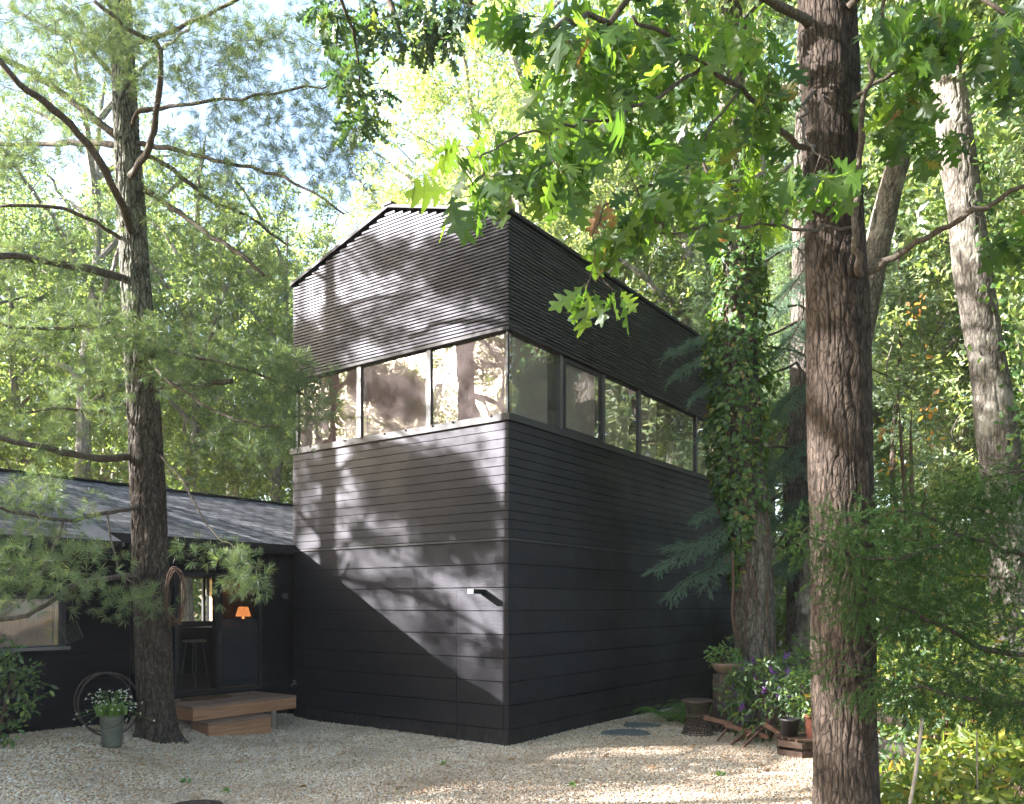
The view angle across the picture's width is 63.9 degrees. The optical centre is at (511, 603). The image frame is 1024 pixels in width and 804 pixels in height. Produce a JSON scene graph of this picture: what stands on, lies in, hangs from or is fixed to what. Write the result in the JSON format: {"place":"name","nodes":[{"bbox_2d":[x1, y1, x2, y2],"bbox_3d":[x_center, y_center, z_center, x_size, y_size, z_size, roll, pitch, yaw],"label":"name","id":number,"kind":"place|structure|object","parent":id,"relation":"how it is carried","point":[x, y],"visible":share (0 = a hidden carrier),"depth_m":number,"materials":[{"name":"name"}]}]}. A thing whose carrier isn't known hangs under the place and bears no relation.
{"place":"outdoors","nodes":[
{"label":"outdoors","id":0,"kind":"place"},
{"bbox_2d":[236,607,250,618],"bbox_3d":[-5.033,0.259,15.386,0.280,0.400,0.280,0,0,0],"label":"table lamp","id":1,"kind":"object","parent":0,"point":[243,611],"visible":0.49,"depth_m":15.30,"materials":[{"name":"fabric"}]},
{"bbox_2d":[0,706,812,803],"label":"gravel court","id":2,"kind":"object","parent":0,"point":[356,735],"visible":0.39,"depth_m":10.05,"materials":[{"name":"gravel"}]},
{"bbox_2d":[73,672,132,731],"bbox_3d":[-5.338,1.289,10.750,0.154,0.782,0.786,0,0,35],"label":"iron hoop","id":3,"kind":"object","parent":2,"relation":"on","point":[89,676],"visible":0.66,"depth_m":10.64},
{"bbox_2d":[77,672,135,735],"bbox_3d":[-5.167,1.290,10.550,0.161,0.821,0.825,0,0,35],"label":"iron hoop","id":4,"kind":"object","parent":2,"relation":"on","point":[79,694],"visible":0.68,"depth_m":10.39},
{"bbox_2d":[99,714,124,747],"bbox_3d":[-4.844,1.536,9.949,0.290,0.392,0.286,0,0,0],"label":"zinc bucket","id":5,"kind":"object","parent":2,"relation":"on","point":[111,728],"visible":0.91,"depth_m":9.85,"materials":[{"name":"metal"}]},
{"bbox_2d":[73,689,154,726],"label":"flowering grass","id":6,"kind":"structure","parent":5,"relation":"in","point":[112,709],"depth_m":9.87,"materials":[{"name":"green plant"}]},
{"bbox_2d":[179,777,191,782],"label":"weed","id":7,"kind":"object","parent":2,"relation":"on","point":[185,780],"visible":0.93,"depth_m":9.06,"materials":[{"name":"green plant"}]},
{"bbox_2d":[173,799,222,803],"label":"stepping stone","id":8,"kind":"object","parent":2,"relation":"on","point":[204,801],"visible":1,"depth_m":8.14,"materials":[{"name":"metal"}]},
{"bbox_2d":[175,691,295,735],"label":"wooden deck steps","id":9,"kind":"structure","parent":2,"relation":"on","point":[238,713],"depth_m":12.17,"materials":[{"name":"brown wood"}]},
{"bbox_2d":[180,694,231,700],"bbox_3d":[-4.733,1.454,12.723,0.480,0.018,0.839,0,0,38],"label":"doormat","id":10,"kind":"object","parent":9,"relation":"on","point":[205,697],"visible":1,"depth_m":12.64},
{"bbox_2d":[601,729,650,736],"bbox_3d":[1.715,1.974,12.536,0.738,0.042,0.581,0,0,0],"label":"stepping stone","id":11,"kind":"object","parent":2,"relation":"on","point":[628,732],"visible":0.88,"depth_m":12.45,"materials":[{"name":"stone"}]},
{"bbox_2d":[623,722,660,727],"bbox_3d":[2.110,1.979,13.352,0.618,0.042,0.502,0,0,0],"label":"stepping stone","id":12,"kind":"object","parent":2,"relation":"on","point":[637,724],"visible":0.91,"depth_m":13.31,"materials":[{"name":"stone"}]},
{"bbox_2d":[629,704,701,721],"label":"fern","id":13,"kind":"object","parent":2,"relation":"on","point":[654,710],"visible":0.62,"depth_m":13.85,"materials":[{"name":"green plant"}]},
{"bbox_2d":[661,699,711,711],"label":"fern","id":14,"kind":"object","parent":2,"relation":"on","point":[675,704],"visible":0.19,"depth_m":14.59,"materials":[{"name":"green plant"}]},
{"bbox_2d":[668,704,710,717],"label":"fern","id":15,"kind":"object","parent":2,"relation":"on","point":[682,707],"visible":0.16,"depth_m":14.06,"materials":[{"name":"green plant"}]},
{"bbox_2d":[681,698,713,736],"bbox_3d":[2.824,1.718,12.500,0.495,0.535,0.495,0,0,0],"label":"wicker stool","id":16,"kind":"object","parent":2,"relation":"on","point":[699,702],"visible":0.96,"depth_m":12.37,"materials":[{"name":"wicker"}]},
{"bbox_2d":[706,673,746,732],"bbox_3d":[3.423,1.561,13.009,0.724,0.900,0.728,0,0,0],"label":"tree stump","id":17,"kind":"object","parent":2,"relation":"on","point":[718,678],"visible":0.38,"depth_m":12.82,"materials":[{"name":"brown wood"}]},
{"bbox_2d":[711,662,739,673],"bbox_3d":[3.392,1.021,13.000,0.470,0.170,0.470,0,0,0],"label":"clay bowl","id":18,"kind":"object","parent":17,"relation":"on","point":[719,668],"visible":0.8,"depth_m":12.84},
{"bbox_2d":[703,640,743,667],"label":"trailing herb","id":19,"kind":"object","parent":18,"relation":"in","point":[734,656],"visible":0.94,"depth_m":12.97,"materials":[{"name":"green plant"}]},
{"bbox_2d":[704,713,780,747],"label":"branch","id":20,"kind":"object","parent":2,"relation":"on","point":[759,729],"visible":0.82,"depth_m":11.60,"materials":[{"name":"brown wood"}]},
{"bbox_2d":[773,732,812,757],"bbox_3d":[3.853,1.876,10.900,0.740,0.244,0.697,0,0,0],"label":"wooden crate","id":21,"kind":"object","parent":2,"relation":"on","point":[787,745],"visible":0.62,"depth_m":10.68,"materials":[{"name":"brown wood"}]},
{"bbox_2d":[779,717,799,736],"bbox_3d":[3.683,1.637,10.900,0.270,0.230,0.270,0,0,0],"label":"black pot","id":22,"kind":"object","parent":21,"relation":"on","point":[789,726],"visible":0.99,"depth_m":10.81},
{"bbox_2d":[803,712,811,737],"bbox_3d":[3.993,1.597,10.800,0.340,0.310,0.340,0,0,0],"label":"terracotta pot","id":23,"kind":"object","parent":21,"relation":"on","point":[808,726],"visible":0.2,"depth_m":10.73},
{"bbox_2d":[770,663,810,718],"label":"potted plant","id":24,"kind":"object","parent":23,"relation":"in","point":[789,706],"visible":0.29,"depth_m":10.82,"materials":[{"name":"green plant"}]},
{"bbox_2d":[790,672,808,731],"bbox_3d":[4.490,1.534,12.600,0.620,0.971,0.620,0,0,0],"label":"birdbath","id":25,"kind":"object","parent":2,"relation":"on","point":[801,714],"visible":0.04,"depth_m":12.54,"materials":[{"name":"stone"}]},
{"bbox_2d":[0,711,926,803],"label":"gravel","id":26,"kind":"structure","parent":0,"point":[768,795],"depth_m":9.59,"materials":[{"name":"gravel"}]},
{"bbox_2d":[653,709,710,723],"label":"fern","id":27,"kind":"object","parent":26,"relation":"on","point":[675,716],"visible":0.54,"depth_m":13.49,"materials":[{"name":"green plant"}]},
{"bbox_2d":[0,0,983,605],"label":"sky","id":28,"kind":"structure","parent":0,"point":[70,180],"materials":[{"name":"white"}]},
{"bbox_2d":[194,612,1023,803],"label":"ground","id":29,"kind":"structure","parent":0,"point":[1016,788],"depth_m":10.52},
{"bbox_2d":[0,634,58,748],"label":"leafy bush","id":30,"kind":"object","parent":29,"relation":"on","point":[15,705],"visible":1,"depth_m":9.38,"materials":[{"name":"green plant"}]},
{"bbox_2d":[0,126,80,476],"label":"pale trunk tree","id":31,"kind":"object","parent":29,"relation":"on","point":[15,359],"visible":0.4,"depth_m":24.96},
{"bbox_2d":[0,127,163,476],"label":"broadleaf tree","id":32,"kind":"object","parent":29,"relation":"on","point":[15,379],"visible":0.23,"depth_m":26.57,"materials":[{"name":"plant"}]},
{"bbox_2d":[0,205,169,480],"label":"broadleaf tree","id":33,"kind":"object","parent":29,"relation":"on","point":[30,299],"visible":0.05,"depth_m":37.21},
{"bbox_2d":[0,160,223,480],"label":"pale trunk tree","id":34,"kind":"object","parent":29,"relation":"on","point":[3,382],"visible":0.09,"depth_m":28.91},
{"bbox_2d":[0,0,236,478],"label":"slender tree","id":35,"kind":"object","parent":29,"relation":"on","point":[82,444],"visible":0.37,"depth_m":22.86,"materials":[{"name":"plant"}]},
{"bbox_2d":[0,468,297,735],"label":"black house","id":36,"kind":"structure","parent":29,"relation":"on","point":[255,652],"depth_m":12.86,"materials":[{"name":"wood"}]},
{"bbox_2d":[0,595,70,651],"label":"window","id":37,"kind":"structure","parent":36,"relation":"in","point":[35,632],"depth_m":10.58,"materials":[{"name":"clear glass"}]},
{"bbox_2d":[61,602,82,643],"bbox_3d":[-5.797,0.243,10.827,0.008,0.567,0.295,0,0,36],"label":"wire rack","id":38,"kind":"object","parent":36,"relation":"attached to","point":[71,631],"visible":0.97,"depth_m":10.83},
{"bbox_2d":[164,566,186,624],"bbox_3d":[-4.324,-0.101,10.559,0.292,0.765,0.067,0,0,0],"label":"vine wreath","id":39,"kind":"object","parent":36,"relation":"hanging from","point":[184,586],"visible":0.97,"depth_m":10.55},
{"bbox_2d":[179,639,209,687],"bbox_3d":[-5.521,1.040,14.281,0.397,0.820,0.397,0,0,11],"label":"bar stool","id":40,"kind":"object","parent":36,"relation":"on","point":[193,641],"visible":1,"depth_m":14.19,"materials":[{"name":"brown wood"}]},
{"bbox_2d":[178,576,211,624],"bbox_3d":[-6.931,-0.150,17.674,0.095,1.200,1.150,0,0,36],"label":"far window","id":41,"kind":"structure","parent":36,"relation":"in","point":[203,578],"depth_m":17.92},
{"bbox_2d":[173,571,261,696],"bbox_3d":[-4.761,0.470,13.325,0.150,1.940,1.613,0,0,36],"label":"glass door","id":42,"kind":"structure","parent":36,"relation":"in","point":[236,643],"depth_m":13.48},
{"bbox_2d":[222,580,252,618],"bbox_3d":[-5.347,0.495,15.754,0.040,1.890,0.870,0,0,36],"label":"partition","id":43,"kind":"object","parent":36,"relation":"on","point":[231,609],"depth_m":15.76,"materials":[{"name":"wood"}]},
{"bbox_2d":[63,195,250,453],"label":"yellowing tree","id":44,"kind":"object","parent":29,"relation":"on","point":[126,445],"visible":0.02,"depth_m":41.49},
{"bbox_2d":[65,135,295,620],"bbox_3d":[-9.343,-6.017,25.196,7.546,15.867,7.831,0,0,-21],"label":"pale trunk tree","id":45,"kind":"object","parent":29,"relation":"on","point":[193,468],"visible":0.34,"depth_m":23.71,"materials":[{"name":"plant"}]},
{"bbox_2d":[71,168,306,497],"bbox_3d":[-11.551,-7.575,32.804,11.498,19.058,9.710,0,0,-1],"label":"broadleaf tree","id":46,"kind":"object","parent":29,"relation":"on","point":[257,337],"visible":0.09,"depth_m":31.70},
{"bbox_2d":[0,0,389,743],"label":"white pine","id":47,"kind":"object","parent":29,"relation":"on","point":[140,340],"visible":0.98,"depth_m":10.20,"materials":[{"name":"green plant"}]},
{"bbox_2d":[149,164,338,503],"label":"broadleaf tree","id":48,"kind":"object","parent":29,"relation":"on","point":[275,475],"visible":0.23,"depth_m":24.38,"materials":[{"name":"plant"}]},
{"bbox_2d":[226,192,342,436],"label":"yellowing tree","id":49,"kind":"object","parent":29,"relation":"on","point":[300,231],"visible":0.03,"depth_m":37.05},
{"bbox_2d":[292,148,458,269],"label":"yellowing tree","id":50,"kind":"object","parent":29,"relation":"on","point":[356,193],"visible":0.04,"depth_m":30.05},
{"bbox_2d":[295,0,480,154],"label":"overhanging oak","id":51,"kind":"object","parent":29,"relation":"on","point":[446,30],"visible":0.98,"depth_m":7.64,"materials":[{"name":"green plant"}]},
{"bbox_2d":[370,135,543,229],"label":"yellowing tree","id":52,"kind":"object","parent":29,"relation":"on","point":[405,178],"visible":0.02,"depth_m":32.54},
{"bbox_2d":[312,0,618,247],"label":"yellowing tree","id":53,"kind":"object","parent":29,"relation":"on","point":[411,87],"visible":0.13,"depth_m":25.41,"materials":[{"name":"plant"}]},
{"bbox_2d":[341,0,677,286],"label":"yellowing tree","id":54,"kind":"object","parent":29,"relation":"on","point":[523,124],"visible":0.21,"depth_m":21.51,"materials":[{"name":"plant"}]},
{"bbox_2d":[0,222,1023,631],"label":"wood","id":55,"kind":"object","parent":29,"relation":"on","point":[198,592],"visible":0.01,"depth_m":48.17,"materials":[{"name":"green plant"}]},
{"bbox_2d":[290,200,734,745],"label":"black tower house","id":56,"kind":"structure","parent":29,"relation":"on","point":[493,422],"depth_m":12.99,"materials":[{"name":"wood"}]},
{"bbox_2d":[296,369,356,447],"bbox_3d":[-3.086,-3.263,13.911,1.496,1.205,0.088,0,0,31],"label":"window","id":57,"kind":"structure","parent":56,"relation":"in","point":[345,427],"depth_m":13.76,"materials":[{"name":"glass"}]},
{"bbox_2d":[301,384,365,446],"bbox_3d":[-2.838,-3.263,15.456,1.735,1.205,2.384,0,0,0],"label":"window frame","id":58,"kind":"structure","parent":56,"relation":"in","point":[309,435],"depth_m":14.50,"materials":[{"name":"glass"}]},
{"bbox_2d":[357,353,425,437],"bbox_3d":[-1.858,-3.263,13.047,1.491,1.205,0.127,0,0,31],"label":"window frame","id":59,"kind":"structure","parent":56,"relation":"in","point":[396,389],"depth_m":13.08,"materials":[{"name":"glass"}]},
{"bbox_2d":[426,333,511,425],"bbox_3d":[-0.659,-3.263,12.112,1.515,1.205,0.128,0,0,36],"label":"window frame","id":60,"kind":"structure","parent":56,"relation":"in","point":[470,377],"depth_m":12.17,"materials":[{"name":"glass"}]},
{"bbox_2d":[468,589,484,593],"bbox_3d":[-0.506,-0.172,11.713,0.100,0.065,0.282,0,0,36],"label":"wall lamp","id":61,"kind":"object","parent":56,"relation":"attached to","point":[476,591],"visible":1,"depth_m":11.63,"materials":[{"name":"metal"}]},
{"bbox_2d":[457,590,502,745],"bbox_3d":[-0.469,0.956,11.866,0.852,2.303,0.050,0,0,36],"label":"flush door","id":62,"kind":"structure","parent":56,"relation":"in","point":[478,645],"depth_m":11.85,"materials":[{"name":"wood"}]},
{"bbox_2d":[505,334,562,428],"bbox_3d":[0.312,-3.263,12.305,0.110,1.205,1.371,0,0,41],"label":"window frame","id":63,"kind":"structure","parent":56,"relation":"in","point":[529,363],"depth_m":12.32,"materials":[{"name":"glass"}]},
{"bbox_2d":[563,357,604,442],"bbox_3d":[1.144,-3.263,13.379,0.128,1.205,1.300,0,0,36],"label":"window frame","id":64,"kind":"structure","parent":56,"relation":"in","point":[578,380],"depth_m":13.47,"materials":[{"name":"glass"}]},
{"bbox_2d":[605,379,640,453],"bbox_3d":[1.894,-3.263,14.499,0.109,1.205,1.261,0,0,42],"label":"window frame","id":65,"kind":"structure","parent":56,"relation":"in","point":[616,396],"depth_m":14.53,"materials":[{"name":"glass"}]},
{"bbox_2d":[641,395,697,472],"bbox_3d":[3.054,-3.263,16.048,0.073,1.205,2.498,0,0,38],"label":"window frame","id":66,"kind":"structure","parent":56,"relation":"in","point":[648,406],"depth_m":15.52,"materials":[{"name":"glass"}]},
{"bbox_2d":[390,29,647,281],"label":"yellowing tree","id":67,"kind":"object","parent":29,"relation":"on","point":[558,99],"visible":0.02,"depth_m":31.24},
{"bbox_2d":[491,131,696,461],"bbox_3d":[1.486,-6.905,27.962,10.056,18.521,10.668,0,0,9],"label":"crowned tree","id":68,"kind":"object","parent":29,"relation":"on","point":[678,261],"visible":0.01,"depth_m":25.45,"materials":[{"name":"green plant"}]},
{"bbox_2d":[461,0,783,478],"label":"pale trunk tree","id":69,"kind":"object","parent":29,"relation":"on","point":[682,294],"visible":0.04,"depth_m":23.82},
{"bbox_2d":[488,0,796,467],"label":"slender tree","id":70,"kind":"object","parent":29,"relation":"on","point":[639,273],"visible":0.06,"depth_m":23.93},
{"bbox_2d":[515,107,787,459],"bbox_3d":[5.510,-10.638,37.724,15.734,26.079,13.288,0,0,-2],"label":"broadleaf tree","id":71,"kind":"object","parent":29,"relation":"on","point":[670,294],"depth_m":36.76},
{"bbox_2d":[625,2,794,466],"bbox_3d":[7.997,-11.136,34.646,12.122,27.030,11.978,0,0,28],"label":"yellowing tree","id":72,"kind":"object","parent":29,"relation":"on","point":[689,125],"depth_m":33.53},
{"bbox_2d":[404,0,1023,803],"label":"foreground oak","id":73,"kind":"object","parent":29,"relation":"on","point":[602,56],"visible":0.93,"depth_m":5.20,"materials":[{"name":"green plant"}]},
{"bbox_2d":[656,230,775,588],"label":"spruce tree","id":74,"kind":"object","parent":29,"relation":"on","point":[697,325],"visible":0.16,"depth_m":22.93,"materials":[{"name":"green plant"}]},
{"bbox_2d":[564,0,869,729],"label":"ivy clad tree","id":75,"kind":"object","parent":29,"relation":"on","point":[742,440],"visible":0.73,"depth_m":13.25,"materials":[{"name":"green plant"}]},
{"bbox_2d":[724,594,786,692],"bbox_3d":[5.857,0.963,17.479,2.757,2.526,2.339,0,0,-30],"label":"undergrowth shrub","id":76,"kind":"object","parent":29,"relation":"on","point":[781,626],"visible":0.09,"depth_m":17.17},
{"bbox_2d":[643,249,872,491],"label":"pale trunk tree","id":77,"kind":"object","parent":29,"relation":"on","point":[778,488],"visible":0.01,"depth_m":40.22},
{"bbox_2d":[712,647,810,742],"bbox_3d":[3.732,1.356,11.872,1.641,1.509,1.400,0,0,0],"label":"flowering shrub","id":78,"kind":"object","parent":29,"relation":"on","point":[741,702],"visible":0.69,"depth_m":11.76,"materials":[{"name":"green plant"}]},
{"bbox_2d":[641,3,889,712],"bbox_3d":[4.806,-4.981,14.384,2.866,14.162,5.789,0,0,41],"label":"blue spruce","id":79,"kind":"object","parent":29,"relation":"on","point":[796,489],"visible":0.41,"depth_m":14.41,"materials":[{"name":"grey plant"}]},
{"bbox_2d":[758,219,792,635],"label":"spruce tree","id":80,"kind":"object","parent":29,"relation":"on","point":[785,267],"visible":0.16,"depth_m":19.86,"materials":[{"name":"green plant"}]},
{"bbox_2d":[773,556,786,661],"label":"undergrowth shrub","id":81,"kind":"object","parent":29,"relation":"on","point":[780,582],"visible":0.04,"depth_m":20.42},
{"bbox_2d":[589,0,979,653],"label":"broadleaf tree","id":82,"kind":"object","parent":29,"relation":"on","point":[789,34],"visible":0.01,"depth_m":23.52,"materials":[{"name":"plant"}]},
{"bbox_2d":[685,157,962,593],"bbox_3d":[12.266,-8.085,33.166,12.060,20.937,11.368,0,0,42],"label":"crowned tree","id":83,"kind":"object","parent":29,"relation":"on","point":[875,462],"visible":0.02,"depth_m":31.36,"materials":[{"name":"green plant"}]},
{"bbox_2d":[782,157,909,716],"bbox_3d":[5.660,-2.760,14.013,2.211,9.720,0.753,0,0,0],"label":"dead tree","id":84,"kind":"object","parent":29,"relation":"on","point":[880,233],"visible":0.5,"depth_m":13.83,"materials":[{"name":"wood"}]},
{"bbox_2d":[754,1,1023,585],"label":"broadleaf tree","id":85,"kind":"object","parent":29,"relation":"on","point":[876,414],"visible":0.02,"depth_m":28.91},
{"bbox_2d":[756,454,1023,741],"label":"red cedar","id":86,"kind":"object","parent":29,"relation":"on","point":[1000,500],"visible":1,"depth_m":5.75,"materials":[{"name":"green plant"}]},
{"bbox_2d":[802,626,981,766],"bbox_3d":[4.681,1.182,10.235,2.126,1.868,1.836,0,0,0],"label":"undergrowth shrub","id":87,"kind":"object","parent":29,"relation":"on","point":[908,739],"visible":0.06,"depth_m":9.82,"materials":[{"name":"green plant"}]},
{"bbox_2d":[771,31,1023,635],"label":"pale trunk tree","id":88,"kind":"object","parent":29,"relation":"on","point":[1018,123],"visible":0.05,"depth_m":22.42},
{"bbox_2d":[878,737,920,758],"bbox_3d":[3.781,1.432,8.190,0.540,0.245,0.155,0,0,24],"label":"fallen log","id":89,"kind":"object","parent":29,"relation":"on","point":[901,750],"visible":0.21,"depth_m":8.13,"materials":[{"name":"brown wood"}]},
{"bbox_2d":[780,643,1018,762],"bbox_3d":[1.994,1.626,24.012,64.189,1.007,32.228,0,0,0],"label":"ground cover","id":90,"kind":"object","parent":29,"relation":"on","point":[933,715],"depth_m":11.88,"materials":[{"name":"green plant"}]},
{"bbox_2d":[877,707,906,726],"bbox_3d":[4.105,1.218,9.053,0.140,0.229,0.450,0,0,-44],"label":"fallen log","id":91,"kind":"object","parent":90,"relation":"on","point":[889,719],"visible":0.37,"depth_m":8.98,"materials":[{"name":"brown wood"}]},
{"bbox_2d":[878,739,924,803],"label":"green shrub","id":92,"kind":"object","parent":29,"relation":"on","point":[882,757],"visible":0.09,"depth_m":7.67,"materials":[{"name":"green plant"}]},
{"bbox_2d":[792,0,1023,729],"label":"pale leaning tree","id":93,"kind":"object","parent":29,"relation":"on","point":[997,418],"visible":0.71,"depth_m":11.30,"materials":[{"name":"grey plant"}]},
{"bbox_2d":[876,561,939,659],"bbox_3d":[7.337,0.365,17.145,3.058,3.369,2.941,0,0,-44],"label":"undergrowth shrub","id":94,"kind":"object","parent":29,"relation":"on","point":[893,601],"visible":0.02,"depth_m":16.76,"materials":[{"name":"green plant"}]},
{"bbox_2d":[877,293,948,672],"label":"autumn sapling","id":95,"kind":"object","parent":29,"relation":"on","point":[903,471],"visible":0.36,"depth_m":14.97,"materials":[{"name":"green plant"}]},
{"bbox_2d":[908,718,923,803],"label":"garden stake","id":96,"kind":"object","parent":29,"relation":"on","point":[916,762],"visible":1,"depth_m":5.51,"materials":[{"name":"brown wood"}]},
{"bbox_2d":[872,186,988,627],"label":"broadleaf tree","id":97,"kind":"object","parent":29,"relation":"on","point":[892,267],"visible":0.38,"depth_m":20.65,"materials":[{"name":"green plant"}]},
{"bbox_2d":[876,571,988,728],"bbox_3d":[6.431,0.839,13.534,2.766,3.076,2.515,0,0,0],"label":"undergrowth shrub","id":98,"kind":"object","parent":29,"relation":"on","point":[909,602],"visible":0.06,"depth_m":13.21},
{"bbox_2d":[886,530,988,717],"bbox_3d":[8.072,0.384,14.513,3.265,3.575,2.416,0,0,0],"label":"undergrowth shrub","id":99,"kind":"object","parent":29,"relation":"on","point":[965,578],"visible":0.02,"depth_m":14.11,"materials":[{"name":"green plant"}]},
{"bbox_2d":[860,0,1023,440],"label":"pale trunk tree","id":100,"kind":"object","parent":29,"relation":"on","point":[929,219],"visible":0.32,"depth_m":16.22,"materials":[{"name":"plant"}]},
{"bbox_2d":[867,70,1021,339],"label":"slender tree","id":101,"kind":"object","parent":29,"relation":"on","point":[981,176],"visible":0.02,"depth_m":26.48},
{"bbox_2d":[872,95,1023,582],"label":"crowned tree","id":102,"kind":"object","parent":29,"relation":"on","point":[951,389],"visible":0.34,"depth_m":20.80,"materials":[{"name":"green plant"}]},
{"bbox_2d":[873,113,1023,616],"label":"broadleaf tree","id":103,"kind":"object","parent":29,"relation":"on","point":[974,446],"visible":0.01,"depth_m":38.01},
{"bbox_2d":[879,734,1019,803],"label":"yellow green shrub","id":104,"kind":"object","parent":29,"relation":"on","point":[927,781],"visible":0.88,"depth_m":6.33,"materials":[{"name":"green plant"}]},
{"bbox_2d":[976,732,977,793],"bbox_3d":[3.511,1.222,6.200,0.016,0.513,0.012,0,0,0],"label":"garden stake","id":105,"kind":"object","parent":104,"relation":"in","point":[977,758],"visible":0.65,"depth_m":6.20,"materials":[{"name":"brown wood"}]},
{"bbox_2d":[876,602,1023,763],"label":"undergrowth shrub","id":106,"kind":"object","parent":29,"relation":"on","point":[909,727],"visible":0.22,"depth_m":9.29,"materials":[{"name":"green plant"}]},
{"bbox_2d":[926,524,988,691],"bbox_3d":[8.780,0.256,13.917,3.143,3.704,2.457,0,0,0],"label":"undergrowth shrub","id":107,"kind":"object","parent":29,"relation":"on","point":[974,556],"visible":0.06,"depth_m":13.90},
{"bbox_2d":[910,715,1023,803],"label":"yellow green shrub","id":108,"kind":"object","parent":29,"relation":"on","point":[1001,749],"visible":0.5,"depth_m":6.79,"materials":[{"name":"green plant"}]},
{"bbox_2d":[914,585,1023,784],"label":"undergrowth shrub","id":109,"kind":"object","parent":29,"relation":"on","point":[1011,687],"visible":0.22,"depth_m":9.15,"materials":[{"name":"green plant"}]},
{"bbox_2d":[914,94,1023,453],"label":"broadleaf tree","id":110,"kind":"object","parent":29,"relation":"on","point":[950,324],"visible":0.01,"depth_m":24.61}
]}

